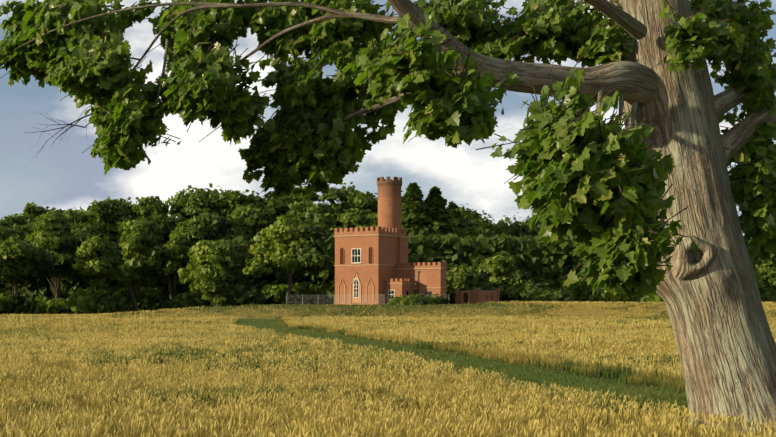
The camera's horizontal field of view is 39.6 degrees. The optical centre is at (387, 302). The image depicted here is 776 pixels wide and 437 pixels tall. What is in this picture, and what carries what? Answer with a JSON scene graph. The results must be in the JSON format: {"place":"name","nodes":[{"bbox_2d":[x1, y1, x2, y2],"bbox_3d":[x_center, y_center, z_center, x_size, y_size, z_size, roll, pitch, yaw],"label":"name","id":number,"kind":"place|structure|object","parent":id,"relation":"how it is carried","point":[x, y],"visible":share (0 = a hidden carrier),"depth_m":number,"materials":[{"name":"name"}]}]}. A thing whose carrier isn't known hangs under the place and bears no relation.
{"place":"outdoors","nodes":[
{"label":"outdoors","id":0,"kind":"place"},
{"bbox_2d":[0,0,775,235],"label":"sky","id":1,"kind":"structure","parent":0,"point":[58,177],"materials":[{"name":"white"}]},
{"bbox_2d":[0,300,775,436],"bbox_3d":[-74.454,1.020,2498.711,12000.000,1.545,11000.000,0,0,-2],"label":"meadow ground","id":2,"kind":"structure","parent":0,"point":[422,309],"depth_m":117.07,"materials":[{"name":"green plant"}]},
{"bbox_2d":[286,294,427,303],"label":"fence posts","id":3,"kind":"object","parent":2,"relation":"on","point":[302,298],"visible":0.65,"depth_m":132.05,"materials":[{"name":"grey paint"}]},
{"bbox_2d":[0,0,775,436],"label":"sycamore","id":4,"kind":"object","parent":2,"relation":"on","point":[635,271],"depth_m":13.39,"materials":[{"name":"green plant"}]},
{"bbox_2d":[24,101,92,166],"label":"bare twigs","id":5,"kind":"object","parent":4,"relation":"attached to","point":[72,124],"visible":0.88,"depth_m":12.84,"materials":[{"name":"wood"}]},
{"bbox_2d":[14,2,231,49],"bbox_3d":[-3.207,-3.431,13.292,3.182,0.469,0.158,0,0,17],"label":"sycamore branch","id":6,"kind":"object","parent":4,"relation":"attached to","point":[165,4],"visible":0.94,"depth_m":13.26,"materials":[{"name":"brown plant"}]},
{"bbox_2d":[155,39,168,110],"bbox_3d":[-2.635,-2.669,12.649,0.069,0.931,0.430,0,0,6],"label":"sycamore branch","id":7,"kind":"object","parent":4,"relation":"attached to","point":[165,59],"visible":0.98,"depth_m":12.61,"materials":[{"name":"brown plant"}]},
{"bbox_2d":[85,2,345,126],"bbox_3d":[-2.041,-2.808,12.777,3.138,1.466,0.158,0,0,4],"label":"sycamore branch","id":8,"kind":"object","parent":4,"relation":"attached to","point":[312,6],"visible":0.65,"depth_m":12.76,"materials":[{"name":"brown plant"}]},
{"bbox_2d":[232,12,399,67],"bbox_3d":[-0.972,-2.964,12.702,2.798,0.865,0.278,0,0,16],"label":"sycamore branch","id":9,"kind":"object","parent":4,"relation":"attached to","point":[382,19],"visible":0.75,"depth_m":12.69,"materials":[{"name":"brown plant"}]},
{"bbox_2d":[265,71,460,166],"bbox_3d":[-0.272,-2.239,13.046,2.604,1.148,0.134,0,0,17],"label":"sycamore branch","id":10,"kind":"object","parent":4,"relation":"attached to","point":[391,100],"visible":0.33,"depth_m":12.99,"materials":[{"name":"brown plant"}]},
{"bbox_2d":[387,0,657,107],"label":"sycamore branch","id":11,"kind":"object","parent":4,"relation":"attached to","point":[636,82],"visible":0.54,"depth_m":12.95,"materials":[{"name":"brown plant"}]},
{"bbox_2d":[618,94,623,121],"bbox_3d":[2.885,-2.397,13.340,0.070,0.400,0.117,0,0,22],"label":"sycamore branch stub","id":12,"kind":"object","parent":11,"relation":"attached to","point":[621,102],"visible":0.71,"depth_m":13.30,"materials":[{"name":"brown plant"}]},
{"bbox_2d":[594,87,604,116],"bbox_3d":[2.209,-1.692,11.542,0.092,2.011,3.662,0,0,14],"label":"sycamore branch","id":13,"kind":"object","parent":4,"relation":"attached to","point":[600,92],"visible":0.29,"depth_m":12.68,"materials":[{"name":"brown plant"}]},
{"bbox_2d":[584,0,646,39],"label":"sycamore branch","id":14,"kind":"object","parent":4,"relation":"attached to","point":[636,29],"visible":1,"depth_m":12.93,"materials":[{"name":"brown plant"}]},
{"bbox_2d":[628,102,637,129],"bbox_3d":[2.556,-1.470,11.513,0.083,1.974,3.576,0,0,15],"label":"sycamore branch","id":15,"kind":"object","parent":4,"relation":"attached to","point":[634,109],"visible":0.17,"depth_m":12.80,"materials":[{"name":"brown plant"}]},
{"bbox_2d":[668,235,717,279],"bbox_3d":[3.834,-0.572,13.507,0.658,0.585,0.390,0,0,-2],"label":"tree knot","id":16,"kind":"object","parent":4,"relation":"attached to","point":[684,268],"visible":0.69,"depth_m":13.36,"materials":[{"name":"brown wood"}]},
{"bbox_2d":[714,70,775,118],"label":"sycamore branch","id":17,"kind":"object","parent":4,"relation":"attached to","point":[727,100],"visible":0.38,"depth_m":14.05,"materials":[{"name":"brown plant"}]},
{"bbox_2d":[721,104,775,166],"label":"sycamore branch","id":18,"kind":"object","parent":4,"relation":"attached to","point":[738,135],"visible":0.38,"depth_m":14.04,"materials":[{"name":"brown plant"}]},
{"bbox_2d":[0,182,775,314],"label":"treeline","id":19,"kind":"object","parent":2,"relation":"on","point":[233,248],"depth_m":158.65,"materials":[{"name":"green plant"}]},
{"bbox_2d":[333,226,446,304],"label":"tower building","id":20,"kind":"structure","parent":2,"relation":"on","point":[372,266],"depth_m":133.22,"materials":[{"name":"brick"}]},
{"bbox_2d":[377,176,401,232],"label":"round turret","id":21,"kind":"object","parent":20,"relation":"on","point":[389,202],"visible":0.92,"depth_m":135.57,"materials":[{"name":"brick"}]},
{"bbox_2d":[387,291,449,304],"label":"weedy shrub","id":22,"kind":"object","parent":2,"relation":"on","point":[410,299],"visible":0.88,"depth_m":123.42,"materials":[{"name":"green plant"}]},
{"bbox_2d":[455,288,498,303],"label":"brick wall","id":23,"kind":"structure","parent":2,"relation":"on","point":[477,295],"depth_m":137.45,"materials":[{"name":"brown brick"}]},
{"bbox_2d":[238,319,687,418],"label":"mown path","id":24,"kind":"structure","parent":0,"point":[551,377],"depth_m":26.06,"materials":[{"name":"green plant"}]}
]}

